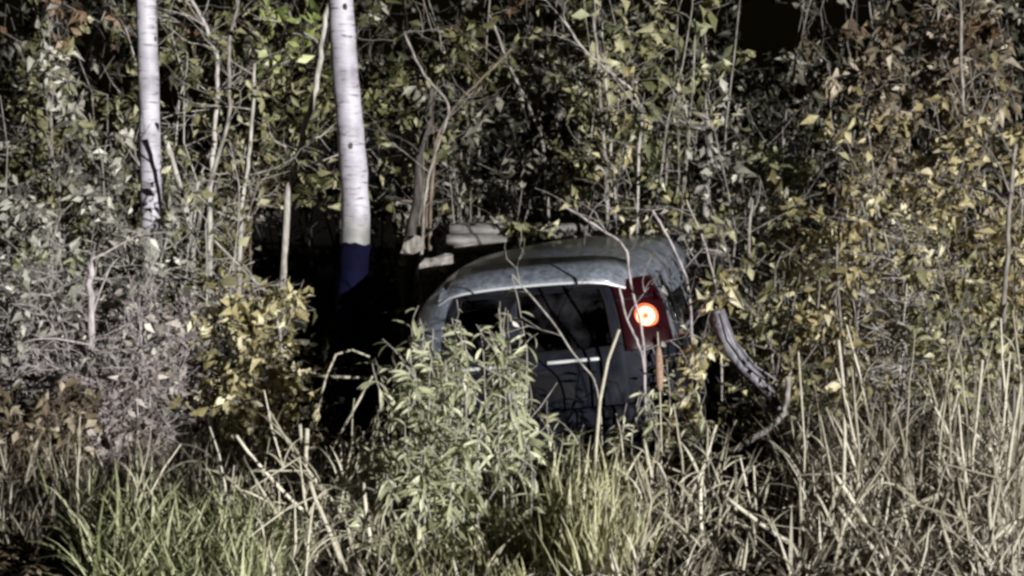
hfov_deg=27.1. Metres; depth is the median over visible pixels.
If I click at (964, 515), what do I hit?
reed
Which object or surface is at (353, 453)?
reed
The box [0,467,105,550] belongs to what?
dry grass
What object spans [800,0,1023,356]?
shrub
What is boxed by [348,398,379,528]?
reed
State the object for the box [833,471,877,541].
broken stalk
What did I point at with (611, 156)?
sapling
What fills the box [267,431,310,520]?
reed
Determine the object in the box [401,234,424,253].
bracket fungus
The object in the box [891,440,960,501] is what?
reed
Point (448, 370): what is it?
weed plant
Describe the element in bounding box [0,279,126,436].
bush
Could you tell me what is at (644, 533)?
reed
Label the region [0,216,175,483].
dead sapling
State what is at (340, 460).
broken stalk
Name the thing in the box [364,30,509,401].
dead tree
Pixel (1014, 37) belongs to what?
shrub
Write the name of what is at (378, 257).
shrub
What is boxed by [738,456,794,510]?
reed
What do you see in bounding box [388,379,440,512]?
weed plant
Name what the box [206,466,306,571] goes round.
reed
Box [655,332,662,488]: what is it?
cattail
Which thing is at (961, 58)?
sapling
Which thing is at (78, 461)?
reed
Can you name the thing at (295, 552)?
reed
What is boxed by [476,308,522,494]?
weed plant
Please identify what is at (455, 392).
weed plant
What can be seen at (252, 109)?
sapling
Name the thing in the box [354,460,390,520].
reed
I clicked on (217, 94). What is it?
sapling
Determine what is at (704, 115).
sapling
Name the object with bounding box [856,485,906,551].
reed
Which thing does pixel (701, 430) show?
weed plant
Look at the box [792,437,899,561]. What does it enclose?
reed
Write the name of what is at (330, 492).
broken stalk
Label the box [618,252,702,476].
bare twig
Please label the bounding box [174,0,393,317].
shrub
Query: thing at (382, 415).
reed
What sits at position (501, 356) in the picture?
weed plant
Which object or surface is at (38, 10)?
shrub
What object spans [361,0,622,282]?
shrub
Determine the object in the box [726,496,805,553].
broken stalk
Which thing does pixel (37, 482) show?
dry grass
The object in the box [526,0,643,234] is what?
sapling
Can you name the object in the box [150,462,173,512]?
reed
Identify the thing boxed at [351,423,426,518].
broken stalk
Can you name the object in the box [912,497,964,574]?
reed
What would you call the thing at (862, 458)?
reed
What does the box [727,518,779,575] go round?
reed
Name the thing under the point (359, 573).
dry grass
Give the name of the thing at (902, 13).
shrub
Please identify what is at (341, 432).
reed
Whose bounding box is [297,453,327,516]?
reed
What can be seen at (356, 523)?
weed plant
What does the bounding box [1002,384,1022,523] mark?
reed
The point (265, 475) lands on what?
reed
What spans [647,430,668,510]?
reed
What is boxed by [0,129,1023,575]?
ground
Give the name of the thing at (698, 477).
broken stalk
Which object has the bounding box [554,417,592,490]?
weed plant
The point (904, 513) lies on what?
reed
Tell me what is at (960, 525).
reed
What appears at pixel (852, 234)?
shrub
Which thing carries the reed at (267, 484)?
on the ground at (322, 237)
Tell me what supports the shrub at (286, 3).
on the ground at (322, 237)
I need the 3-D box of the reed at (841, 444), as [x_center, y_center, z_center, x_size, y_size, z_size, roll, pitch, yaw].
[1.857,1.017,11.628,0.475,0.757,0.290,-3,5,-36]
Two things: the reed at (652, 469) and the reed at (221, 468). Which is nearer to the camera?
the reed at (652, 469)
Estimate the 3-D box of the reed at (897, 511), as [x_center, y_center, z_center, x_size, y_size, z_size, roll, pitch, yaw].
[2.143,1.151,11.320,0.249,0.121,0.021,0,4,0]
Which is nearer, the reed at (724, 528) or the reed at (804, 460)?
the reed at (724, 528)
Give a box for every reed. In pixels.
[22,416,103,525]
[115,438,150,522]
[120,426,150,519]
[137,449,186,506]
[138,453,174,498]
[141,444,204,512]
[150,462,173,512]
[173,427,227,500]
[200,469,264,523]
[202,463,259,516]
[205,478,332,532]
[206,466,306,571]
[224,475,319,572]
[239,455,307,547]
[247,410,334,528]
[249,450,297,519]
[250,435,346,549]
[263,428,297,524]
[263,438,279,511]
[264,390,315,520]
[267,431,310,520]
[268,428,334,522]
[271,466,353,533]
[281,462,363,541]
[283,474,354,575]
[283,503,340,575]
[285,490,376,571]
[285,517,352,575]
[287,450,347,544]
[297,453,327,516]
[302,428,309,523]
[302,442,415,532]
[303,485,381,557]
[304,474,355,550]
[306,524,372,575]
[308,349,369,456]
[309,376,373,503]
[311,444,386,530]
[317,429,379,498]
[318,365,402,514]
[319,524,388,575]
[330,425,392,528]
[334,495,446,575]
[336,391,393,516]
[336,431,370,531]
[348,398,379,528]
[348,459,396,517]
[351,486,407,549]
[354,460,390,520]
[387,438,440,551]
[566,464,674,517]
[589,497,659,557]
[593,329,620,498]
[607,472,721,553]
[611,434,694,499]
[615,453,669,573]
[616,413,624,477]
[623,454,691,539]
[623,499,705,562]
[633,457,673,544]
[645,404,712,524]
[645,438,682,522]
[645,502,713,574]
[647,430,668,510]
[655,447,732,539]
[656,476,723,551]
[660,480,734,525]
[665,484,732,539]
[673,525,722,569]
[674,440,770,540]
[686,427,761,526]
[688,485,739,562]
[703,457,761,555]
[709,472,737,538]
[711,429,747,505]
[711,448,761,517]
[712,420,748,513]
[714,461,775,526]
[718,438,798,534]
[721,506,807,571]
[722,466,797,544]
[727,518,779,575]
[730,519,783,575]
[736,449,862,547]
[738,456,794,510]
[740,529,796,569]
[753,465,757,545]
[755,462,826,532]
[761,437,822,487]
[779,446,875,495]
[780,499,826,512]
[782,415,857,561]
[788,368,863,488]
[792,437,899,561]
[798,352,805,522]
[798,491,857,552]
[801,390,875,495]
[802,325,910,447]
[805,440,848,511]
[810,432,861,503]
[817,467,910,575]
[823,367,895,534]
[823,407,887,515]
[829,438,898,475]
[833,423,862,488]
[837,340,846,538]
[840,391,940,545]
[840,405,873,507]
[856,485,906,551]
[860,442,925,505]
[862,479,974,560]
[864,463,932,547]
[865,517,927,572]
[880,401,901,454]
[880,402,906,511]
[882,329,970,497]
[891,365,958,521]
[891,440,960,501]
[891,493,937,514]
[894,387,956,484]
[898,444,953,517]
[902,505,995,575]
[903,391,999,470]
[904,362,980,493]
[905,334,946,515]
[909,397,997,550]
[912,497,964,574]
[913,321,977,479]
[920,465,992,491]
[925,386,955,531]
[925,490,977,526]
[936,512,989,560]
[939,463,983,559]
[940,354,1017,490]
[943,447,1022,550]
[951,322,993,449]
[953,323,995,464]
[954,452,982,552]
[958,352,1023,483]
[960,399,1022,448]
[960,523,1010,564]
[962,468,1005,553]
[963,318,1023,444]
[966,439,992,499]
[970,360,983,511]
[973,310,1023,486]
[990,403,1015,490]
[995,493,1023,566]
[1001,379,1022,469]
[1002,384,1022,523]
[1008,449,1023,487]
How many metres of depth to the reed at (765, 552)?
10.41 m
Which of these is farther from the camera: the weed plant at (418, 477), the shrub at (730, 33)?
the shrub at (730, 33)
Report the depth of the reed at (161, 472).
11.22 m
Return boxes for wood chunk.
[417,253,452,283]
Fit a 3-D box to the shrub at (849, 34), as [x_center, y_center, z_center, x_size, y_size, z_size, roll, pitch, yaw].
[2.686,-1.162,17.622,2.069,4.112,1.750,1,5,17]
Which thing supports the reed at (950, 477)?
on the ground at (322, 237)
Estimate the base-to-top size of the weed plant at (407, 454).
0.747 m
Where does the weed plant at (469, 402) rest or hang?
on the ground at (322, 237)
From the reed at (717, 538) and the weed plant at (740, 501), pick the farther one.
the weed plant at (740, 501)
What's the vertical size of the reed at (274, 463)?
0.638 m
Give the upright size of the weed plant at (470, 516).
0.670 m
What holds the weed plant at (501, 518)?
on the ground at (322, 237)
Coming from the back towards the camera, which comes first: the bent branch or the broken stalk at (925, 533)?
the bent branch
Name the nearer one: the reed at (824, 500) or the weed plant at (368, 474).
the weed plant at (368, 474)
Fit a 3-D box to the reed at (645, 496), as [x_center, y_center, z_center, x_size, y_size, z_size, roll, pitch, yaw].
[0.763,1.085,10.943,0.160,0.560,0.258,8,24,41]
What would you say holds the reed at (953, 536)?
on the ground at (322, 237)
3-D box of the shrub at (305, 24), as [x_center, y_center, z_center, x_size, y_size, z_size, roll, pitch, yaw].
[-2.509,-2.379,24.027,2.618,5.660,2.471,3,5,36]
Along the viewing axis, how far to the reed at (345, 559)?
10.40 m
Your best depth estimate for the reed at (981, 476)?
12.34 m
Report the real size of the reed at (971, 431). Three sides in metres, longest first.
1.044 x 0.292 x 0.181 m
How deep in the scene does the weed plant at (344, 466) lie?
12.23 m
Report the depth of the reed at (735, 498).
10.82 m
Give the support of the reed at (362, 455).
on the ground at (322, 237)
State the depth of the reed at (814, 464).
12.18 m
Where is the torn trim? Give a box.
[711,309,784,411]
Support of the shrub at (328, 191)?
on the ground at (322, 237)
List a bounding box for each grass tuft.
[341,479,580,575]
[516,435,678,575]
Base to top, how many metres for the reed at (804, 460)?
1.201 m
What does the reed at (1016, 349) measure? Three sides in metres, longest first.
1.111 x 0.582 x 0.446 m
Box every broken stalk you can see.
[235,435,322,528]
[256,411,336,522]
[258,453,357,532]
[297,443,342,508]
[308,480,375,575]
[339,444,372,514]
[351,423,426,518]
[362,482,404,561]
[584,480,630,528]
[631,438,654,503]
[666,475,707,556]
[682,424,730,511]
[702,456,730,512]
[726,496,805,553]
[760,508,786,552]
[777,486,837,544]
[815,493,847,560]
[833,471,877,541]
[837,506,888,567]
[897,520,936,564]
[986,492,997,564]
[990,515,1023,557]
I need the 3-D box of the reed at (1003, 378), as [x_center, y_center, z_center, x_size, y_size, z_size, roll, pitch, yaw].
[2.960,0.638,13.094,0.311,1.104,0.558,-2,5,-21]
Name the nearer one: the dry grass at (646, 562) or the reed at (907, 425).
the dry grass at (646, 562)
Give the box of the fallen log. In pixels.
[446,222,645,255]
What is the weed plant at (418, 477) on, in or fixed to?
on the ground at (322, 237)
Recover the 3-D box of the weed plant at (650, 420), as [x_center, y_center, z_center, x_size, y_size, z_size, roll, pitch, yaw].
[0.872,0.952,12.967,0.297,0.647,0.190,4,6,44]
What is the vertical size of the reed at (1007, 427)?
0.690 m
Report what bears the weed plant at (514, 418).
on the ground at (322, 237)
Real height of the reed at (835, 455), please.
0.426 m
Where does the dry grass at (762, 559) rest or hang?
on the ground at (322, 237)
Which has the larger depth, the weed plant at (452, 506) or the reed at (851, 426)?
the reed at (851, 426)
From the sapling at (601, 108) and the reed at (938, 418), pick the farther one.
the sapling at (601, 108)
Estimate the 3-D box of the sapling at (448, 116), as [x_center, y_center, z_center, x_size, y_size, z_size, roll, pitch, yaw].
[-0.798,-0.576,16.445,1.230,3.249,0.640,0,4,0]
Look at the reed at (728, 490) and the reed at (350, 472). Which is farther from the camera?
the reed at (350, 472)
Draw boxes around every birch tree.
[136,0,166,402]
[328,0,371,427]
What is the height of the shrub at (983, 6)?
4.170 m
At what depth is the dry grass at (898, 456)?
12.19 m
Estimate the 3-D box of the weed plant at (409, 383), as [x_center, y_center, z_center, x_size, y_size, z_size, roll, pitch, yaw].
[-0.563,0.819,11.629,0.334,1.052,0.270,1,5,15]
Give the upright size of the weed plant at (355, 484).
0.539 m
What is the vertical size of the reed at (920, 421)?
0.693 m
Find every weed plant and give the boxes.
[322,437,375,516]
[327,497,388,561]
[337,444,363,490]
[354,414,394,504]
[357,359,405,484]
[357,364,409,519]
[373,339,437,490]
[376,472,414,558]
[379,327,458,468]
[379,342,434,507]
[386,368,452,512]
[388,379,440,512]
[390,418,446,554]
[391,328,458,522]
[393,305,439,466]
[393,455,445,561]
[394,353,426,502]
[394,374,440,512]
[394,441,454,552]
[395,444,451,554]
[401,321,440,469]
[405,429,464,549]
[407,331,444,489]
[408,355,480,513]
[412,377,451,508]
[417,351,464,498]
[422,457,475,549]
[423,338,461,467]
[423,441,486,554]
[425,323,482,479]
[426,436,485,550]
[427,319,482,484]
[430,332,478,480]
[431,345,467,474]
[434,418,475,563]
[436,326,536,497]
[442,423,483,559]
[446,302,481,481]
[447,335,496,511]
[449,405,518,555]
[457,412,506,559]
[459,308,556,495]
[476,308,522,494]
[476,332,534,504]
[479,398,555,552]
[480,326,535,503]
[483,276,540,493]
[488,310,537,493]
[490,332,531,496]
[491,390,554,560]
[502,408,551,559]
[506,345,548,509]
[524,397,562,494]
[537,445,593,503]
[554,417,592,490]
[604,403,634,484]
[621,387,665,481]
[629,390,677,485]
[634,359,702,487]
[675,411,727,492]
[680,440,714,494]
[720,493,759,509]
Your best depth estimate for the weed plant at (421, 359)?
12.56 m
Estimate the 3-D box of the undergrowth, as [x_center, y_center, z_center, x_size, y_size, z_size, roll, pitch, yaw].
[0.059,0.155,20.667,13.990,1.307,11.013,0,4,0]
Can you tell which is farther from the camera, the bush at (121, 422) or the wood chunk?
the wood chunk
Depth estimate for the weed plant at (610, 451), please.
12.73 m
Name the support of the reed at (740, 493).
on the ground at (322, 237)
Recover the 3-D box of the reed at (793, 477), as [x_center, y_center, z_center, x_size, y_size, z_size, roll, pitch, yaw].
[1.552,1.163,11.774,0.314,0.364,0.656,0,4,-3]
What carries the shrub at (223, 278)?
on the ground at (322, 237)
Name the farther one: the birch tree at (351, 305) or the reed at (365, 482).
the birch tree at (351, 305)
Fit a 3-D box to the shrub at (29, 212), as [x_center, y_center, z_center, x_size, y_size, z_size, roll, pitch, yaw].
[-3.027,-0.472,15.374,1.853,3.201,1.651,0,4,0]
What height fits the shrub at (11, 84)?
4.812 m
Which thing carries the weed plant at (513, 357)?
on the ground at (322, 237)
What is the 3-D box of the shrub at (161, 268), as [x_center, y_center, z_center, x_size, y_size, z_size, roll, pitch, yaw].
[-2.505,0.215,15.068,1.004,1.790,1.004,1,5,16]
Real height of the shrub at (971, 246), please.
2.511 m
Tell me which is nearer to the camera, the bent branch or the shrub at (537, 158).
the bent branch
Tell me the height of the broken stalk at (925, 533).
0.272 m
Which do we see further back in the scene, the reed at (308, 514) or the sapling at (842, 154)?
the sapling at (842, 154)
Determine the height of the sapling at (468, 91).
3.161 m
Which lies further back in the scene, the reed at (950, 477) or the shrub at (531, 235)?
the shrub at (531, 235)
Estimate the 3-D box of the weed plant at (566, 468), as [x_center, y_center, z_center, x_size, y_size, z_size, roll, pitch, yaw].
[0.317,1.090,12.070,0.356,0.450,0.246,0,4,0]
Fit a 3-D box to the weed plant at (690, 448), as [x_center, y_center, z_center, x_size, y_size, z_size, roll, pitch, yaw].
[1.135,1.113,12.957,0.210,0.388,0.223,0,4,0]
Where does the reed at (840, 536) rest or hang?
on the ground at (322, 237)
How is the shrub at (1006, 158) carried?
on the ground at (322, 237)
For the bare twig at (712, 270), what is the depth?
14.62 m
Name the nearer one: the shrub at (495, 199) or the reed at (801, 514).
the reed at (801, 514)
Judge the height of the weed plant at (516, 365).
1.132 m
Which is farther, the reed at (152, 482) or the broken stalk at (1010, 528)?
the reed at (152, 482)
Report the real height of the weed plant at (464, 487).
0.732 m
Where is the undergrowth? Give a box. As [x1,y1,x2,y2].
[0,230,1023,435]
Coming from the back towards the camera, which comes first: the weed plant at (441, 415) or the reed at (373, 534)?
the weed plant at (441, 415)
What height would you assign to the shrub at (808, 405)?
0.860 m
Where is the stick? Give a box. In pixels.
[281,373,370,379]
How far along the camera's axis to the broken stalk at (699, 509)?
10.81 m
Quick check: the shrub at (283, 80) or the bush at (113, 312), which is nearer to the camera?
the bush at (113, 312)
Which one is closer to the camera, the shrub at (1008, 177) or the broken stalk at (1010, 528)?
the broken stalk at (1010, 528)
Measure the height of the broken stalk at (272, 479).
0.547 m
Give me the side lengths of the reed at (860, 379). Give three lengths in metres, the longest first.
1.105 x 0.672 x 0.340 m
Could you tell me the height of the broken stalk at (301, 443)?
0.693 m
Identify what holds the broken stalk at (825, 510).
on the ground at (322, 237)
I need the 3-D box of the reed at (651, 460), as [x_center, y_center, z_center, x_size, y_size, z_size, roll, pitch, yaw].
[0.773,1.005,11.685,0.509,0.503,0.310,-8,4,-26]
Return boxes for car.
[400,235,746,468]
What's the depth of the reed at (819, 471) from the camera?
12.10 m
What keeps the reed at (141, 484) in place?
on the ground at (322, 237)
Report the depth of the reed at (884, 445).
11.93 m
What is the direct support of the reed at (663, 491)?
on the ground at (322, 237)
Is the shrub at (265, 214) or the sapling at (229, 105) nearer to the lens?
the sapling at (229, 105)
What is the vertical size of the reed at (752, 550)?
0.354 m
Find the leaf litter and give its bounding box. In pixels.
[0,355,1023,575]
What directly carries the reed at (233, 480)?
on the ground at (322, 237)
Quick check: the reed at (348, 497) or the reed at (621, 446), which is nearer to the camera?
the reed at (348, 497)
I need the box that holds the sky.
[0,0,1023,128]
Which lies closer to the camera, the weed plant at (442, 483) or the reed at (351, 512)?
the weed plant at (442, 483)
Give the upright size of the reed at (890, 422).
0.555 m
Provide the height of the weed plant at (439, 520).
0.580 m
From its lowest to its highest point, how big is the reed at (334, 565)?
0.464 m
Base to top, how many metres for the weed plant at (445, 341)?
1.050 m
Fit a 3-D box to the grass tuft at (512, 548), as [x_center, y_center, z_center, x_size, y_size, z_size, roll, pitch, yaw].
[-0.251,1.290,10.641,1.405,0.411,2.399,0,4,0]
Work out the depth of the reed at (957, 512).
11.69 m
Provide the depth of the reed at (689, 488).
10.95 m
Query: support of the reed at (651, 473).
on the ground at (322, 237)
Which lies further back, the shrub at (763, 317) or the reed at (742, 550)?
the shrub at (763, 317)
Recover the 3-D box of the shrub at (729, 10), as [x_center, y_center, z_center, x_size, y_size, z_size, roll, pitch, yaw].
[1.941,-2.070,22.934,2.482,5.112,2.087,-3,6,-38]
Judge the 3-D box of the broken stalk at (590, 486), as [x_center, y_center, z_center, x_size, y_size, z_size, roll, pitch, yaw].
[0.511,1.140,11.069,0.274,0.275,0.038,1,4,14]
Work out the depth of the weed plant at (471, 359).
12.58 m
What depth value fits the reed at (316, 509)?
11.24 m
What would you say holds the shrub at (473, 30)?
on the ground at (322, 237)
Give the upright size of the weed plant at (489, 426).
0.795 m
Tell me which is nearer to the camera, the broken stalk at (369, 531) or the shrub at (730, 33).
the broken stalk at (369, 531)
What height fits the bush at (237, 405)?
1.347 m
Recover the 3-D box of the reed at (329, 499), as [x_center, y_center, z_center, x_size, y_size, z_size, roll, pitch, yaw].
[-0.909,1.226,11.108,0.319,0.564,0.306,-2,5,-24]
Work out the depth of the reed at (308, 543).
10.14 m
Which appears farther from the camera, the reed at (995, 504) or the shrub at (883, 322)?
the shrub at (883, 322)
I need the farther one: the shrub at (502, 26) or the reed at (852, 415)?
the shrub at (502, 26)
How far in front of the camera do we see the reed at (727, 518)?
10.99 m
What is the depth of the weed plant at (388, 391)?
12.55 m
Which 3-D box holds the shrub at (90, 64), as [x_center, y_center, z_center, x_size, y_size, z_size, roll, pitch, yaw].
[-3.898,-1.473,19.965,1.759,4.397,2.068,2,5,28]
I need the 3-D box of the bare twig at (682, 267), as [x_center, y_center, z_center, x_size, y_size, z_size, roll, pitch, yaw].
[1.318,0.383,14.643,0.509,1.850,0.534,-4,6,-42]
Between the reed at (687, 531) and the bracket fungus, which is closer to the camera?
the reed at (687, 531)
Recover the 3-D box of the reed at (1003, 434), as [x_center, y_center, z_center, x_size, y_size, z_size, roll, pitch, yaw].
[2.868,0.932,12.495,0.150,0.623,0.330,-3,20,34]
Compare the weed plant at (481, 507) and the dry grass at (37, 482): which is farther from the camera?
the dry grass at (37, 482)
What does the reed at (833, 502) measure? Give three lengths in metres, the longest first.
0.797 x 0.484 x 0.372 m
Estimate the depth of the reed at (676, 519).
10.93 m
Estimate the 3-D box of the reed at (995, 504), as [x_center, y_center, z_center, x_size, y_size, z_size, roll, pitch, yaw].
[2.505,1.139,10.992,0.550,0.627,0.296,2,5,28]
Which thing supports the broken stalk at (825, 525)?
on the ground at (322, 237)
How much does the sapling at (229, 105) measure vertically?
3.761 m
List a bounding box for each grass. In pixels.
[0,404,325,526]
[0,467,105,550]
[18,448,337,575]
[250,419,728,503]
[255,451,562,575]
[527,455,752,575]
[657,503,827,575]
[690,357,1023,558]
[729,488,1023,575]
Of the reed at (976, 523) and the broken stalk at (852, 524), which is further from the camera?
the reed at (976, 523)
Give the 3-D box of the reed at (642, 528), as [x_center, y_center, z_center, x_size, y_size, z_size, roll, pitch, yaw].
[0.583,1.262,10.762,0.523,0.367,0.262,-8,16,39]
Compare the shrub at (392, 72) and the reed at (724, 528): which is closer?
the reed at (724, 528)
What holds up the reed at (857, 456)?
on the ground at (322, 237)
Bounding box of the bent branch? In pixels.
[709,375,791,464]
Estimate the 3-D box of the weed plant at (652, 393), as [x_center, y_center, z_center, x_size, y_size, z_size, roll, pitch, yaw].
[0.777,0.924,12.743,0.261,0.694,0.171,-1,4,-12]
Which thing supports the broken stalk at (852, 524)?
on the ground at (322, 237)
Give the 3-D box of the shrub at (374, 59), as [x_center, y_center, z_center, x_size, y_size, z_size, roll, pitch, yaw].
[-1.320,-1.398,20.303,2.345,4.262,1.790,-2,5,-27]
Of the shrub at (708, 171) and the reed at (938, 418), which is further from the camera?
the shrub at (708, 171)
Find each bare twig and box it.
[196,202,286,469]
[495,226,603,466]
[536,165,646,468]
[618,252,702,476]
[631,180,760,463]
[651,209,741,439]
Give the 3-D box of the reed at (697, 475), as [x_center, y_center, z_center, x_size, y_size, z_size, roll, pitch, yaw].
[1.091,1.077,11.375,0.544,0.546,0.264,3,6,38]
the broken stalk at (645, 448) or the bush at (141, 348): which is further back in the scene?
the bush at (141, 348)
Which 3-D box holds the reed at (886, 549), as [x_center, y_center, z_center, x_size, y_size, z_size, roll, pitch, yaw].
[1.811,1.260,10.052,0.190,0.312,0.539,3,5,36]
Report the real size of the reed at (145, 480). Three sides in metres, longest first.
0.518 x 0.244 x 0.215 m
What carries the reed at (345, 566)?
on the ground at (322, 237)
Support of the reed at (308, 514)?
on the ground at (322, 237)
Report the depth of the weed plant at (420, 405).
11.65 m
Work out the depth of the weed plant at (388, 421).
11.71 m
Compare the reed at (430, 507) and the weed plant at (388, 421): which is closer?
the reed at (430, 507)
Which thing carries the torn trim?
attached to the car
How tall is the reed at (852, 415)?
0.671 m
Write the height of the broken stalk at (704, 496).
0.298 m
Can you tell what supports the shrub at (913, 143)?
on the ground at (322, 237)
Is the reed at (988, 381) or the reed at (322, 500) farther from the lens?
the reed at (988, 381)
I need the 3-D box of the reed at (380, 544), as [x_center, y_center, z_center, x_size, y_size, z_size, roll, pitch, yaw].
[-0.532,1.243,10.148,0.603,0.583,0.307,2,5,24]
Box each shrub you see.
[0,0,103,301]
[0,0,105,251]
[0,0,135,271]
[0,0,138,345]
[0,0,160,294]
[0,0,217,295]
[0,0,219,368]
[0,0,239,353]
[0,0,255,287]
[0,96,115,427]
[32,0,322,306]
[33,172,202,362]
[46,0,293,308]
[54,0,299,376]
[86,194,235,420]
[131,0,339,335]
[154,143,316,433]
[169,11,325,389]
[171,2,426,316]
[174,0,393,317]
[185,0,463,294]
[207,0,438,323]
[236,0,425,356]
[254,0,500,335]
[257,1,472,359]
[360,0,516,278]
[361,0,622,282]
[365,121,477,357]
[370,0,604,271]
[374,0,577,289]
[402,0,655,273]
[437,158,572,279]
[453,0,622,257]
[460,0,763,309]
[496,0,821,311]
[529,0,742,240]
[530,0,798,272]
[559,162,634,313]
[560,57,731,289]
[568,0,715,254]
[568,0,869,330]
[571,0,818,237]
[611,0,827,261]
[623,78,801,441]
[623,258,761,470]
[645,0,853,356]
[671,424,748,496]
[689,191,840,460]
[693,0,928,288]
[714,151,889,442]
[715,0,853,347]
[723,0,954,361]
[724,0,936,340]
[760,218,903,451]
[769,101,946,438]
[794,356,867,482]
[795,0,1023,342]
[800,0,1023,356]
[802,0,982,306]
[805,0,1023,273]
[805,80,1014,424]
[808,198,971,452]
[815,0,1019,311]
[840,0,1023,391]
[857,0,1023,292]
[871,81,1023,426]
[886,218,1023,445]
[911,51,1023,422]
[940,1,1023,317]
[969,0,1023,236]
[979,21,1023,128]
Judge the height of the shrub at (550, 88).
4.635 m
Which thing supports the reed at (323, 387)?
on the ground at (322, 237)
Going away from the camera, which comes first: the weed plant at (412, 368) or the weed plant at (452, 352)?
the weed plant at (412, 368)
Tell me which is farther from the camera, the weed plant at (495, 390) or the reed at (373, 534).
the weed plant at (495, 390)
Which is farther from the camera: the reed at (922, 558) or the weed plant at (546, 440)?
the weed plant at (546, 440)
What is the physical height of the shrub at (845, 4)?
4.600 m
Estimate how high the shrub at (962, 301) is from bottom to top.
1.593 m
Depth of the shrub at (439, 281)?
17.53 m
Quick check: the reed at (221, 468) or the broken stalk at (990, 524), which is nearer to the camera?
the broken stalk at (990, 524)
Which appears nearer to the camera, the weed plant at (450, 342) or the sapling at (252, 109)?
the weed plant at (450, 342)
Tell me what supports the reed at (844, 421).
on the ground at (322, 237)
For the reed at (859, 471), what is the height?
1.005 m
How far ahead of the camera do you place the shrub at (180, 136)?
23.34 m
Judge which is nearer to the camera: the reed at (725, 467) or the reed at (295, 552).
the reed at (295, 552)
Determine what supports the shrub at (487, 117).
on the ground at (322, 237)
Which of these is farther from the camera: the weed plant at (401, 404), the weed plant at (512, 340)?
the weed plant at (512, 340)
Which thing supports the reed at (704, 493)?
on the ground at (322, 237)
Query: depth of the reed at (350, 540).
10.63 m
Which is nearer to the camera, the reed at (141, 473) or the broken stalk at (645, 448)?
the reed at (141, 473)
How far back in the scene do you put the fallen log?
16.75 m
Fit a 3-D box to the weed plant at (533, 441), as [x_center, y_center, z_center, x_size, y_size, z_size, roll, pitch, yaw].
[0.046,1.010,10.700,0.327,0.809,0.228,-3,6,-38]
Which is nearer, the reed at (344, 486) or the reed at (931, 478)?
the reed at (344, 486)
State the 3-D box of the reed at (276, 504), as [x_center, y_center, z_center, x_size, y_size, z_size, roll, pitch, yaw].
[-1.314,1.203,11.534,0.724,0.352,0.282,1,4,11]
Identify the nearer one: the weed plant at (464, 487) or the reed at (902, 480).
the weed plant at (464, 487)
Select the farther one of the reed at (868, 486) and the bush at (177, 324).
the bush at (177, 324)
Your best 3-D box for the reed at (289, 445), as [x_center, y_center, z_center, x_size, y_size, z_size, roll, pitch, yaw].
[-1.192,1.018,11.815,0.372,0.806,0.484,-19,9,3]
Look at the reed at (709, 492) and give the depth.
11.38 m
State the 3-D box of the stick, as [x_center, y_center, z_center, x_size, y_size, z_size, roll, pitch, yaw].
[-1.129,0.540,12.979,0.552,0.042,0.020,0,4,0]
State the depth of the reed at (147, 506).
11.03 m
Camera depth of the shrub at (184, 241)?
23.17 m
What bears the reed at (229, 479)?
on the ground at (322, 237)
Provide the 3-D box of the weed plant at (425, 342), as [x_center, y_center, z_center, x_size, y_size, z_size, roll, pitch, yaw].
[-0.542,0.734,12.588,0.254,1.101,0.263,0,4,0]
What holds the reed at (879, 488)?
on the ground at (322, 237)
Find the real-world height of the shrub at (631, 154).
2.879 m
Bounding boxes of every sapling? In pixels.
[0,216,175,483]
[86,68,200,432]
[150,0,307,416]
[158,0,294,420]
[178,7,320,379]
[242,3,396,391]
[331,9,486,310]
[427,13,512,299]
[482,5,550,222]
[483,0,579,222]
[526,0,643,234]
[557,4,651,234]
[561,16,692,234]
[640,55,723,423]
[723,152,849,458]
[893,90,1023,439]
[932,0,1023,404]
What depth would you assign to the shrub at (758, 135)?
23.80 m
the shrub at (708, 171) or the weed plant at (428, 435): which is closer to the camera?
the weed plant at (428, 435)
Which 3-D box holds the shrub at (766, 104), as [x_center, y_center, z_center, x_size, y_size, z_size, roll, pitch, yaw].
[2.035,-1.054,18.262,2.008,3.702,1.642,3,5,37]
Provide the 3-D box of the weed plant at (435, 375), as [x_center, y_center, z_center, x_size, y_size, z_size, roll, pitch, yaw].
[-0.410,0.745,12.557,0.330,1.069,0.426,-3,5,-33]
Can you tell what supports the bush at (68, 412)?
on the ground at (322, 237)
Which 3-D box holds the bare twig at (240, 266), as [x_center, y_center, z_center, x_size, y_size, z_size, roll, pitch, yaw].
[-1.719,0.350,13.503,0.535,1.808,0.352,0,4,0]
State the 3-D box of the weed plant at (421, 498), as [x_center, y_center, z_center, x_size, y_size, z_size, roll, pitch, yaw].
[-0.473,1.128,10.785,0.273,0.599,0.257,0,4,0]
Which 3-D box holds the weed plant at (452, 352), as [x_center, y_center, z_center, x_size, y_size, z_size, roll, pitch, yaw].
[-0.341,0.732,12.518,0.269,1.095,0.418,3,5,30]
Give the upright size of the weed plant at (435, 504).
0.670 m
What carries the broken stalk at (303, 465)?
on the ground at (322, 237)
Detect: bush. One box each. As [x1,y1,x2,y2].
[0,234,123,456]
[0,235,88,452]
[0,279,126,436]
[0,366,118,493]
[15,262,199,460]
[28,272,189,461]
[58,348,189,488]
[99,288,231,465]
[159,273,352,469]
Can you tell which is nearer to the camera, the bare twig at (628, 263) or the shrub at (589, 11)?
the bare twig at (628, 263)
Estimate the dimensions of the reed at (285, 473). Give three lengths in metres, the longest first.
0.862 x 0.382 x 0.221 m
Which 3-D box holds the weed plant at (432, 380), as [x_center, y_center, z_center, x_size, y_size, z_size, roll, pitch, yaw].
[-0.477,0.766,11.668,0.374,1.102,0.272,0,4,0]
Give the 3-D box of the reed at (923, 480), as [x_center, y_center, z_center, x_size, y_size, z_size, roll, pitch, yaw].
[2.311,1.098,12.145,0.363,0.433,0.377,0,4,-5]

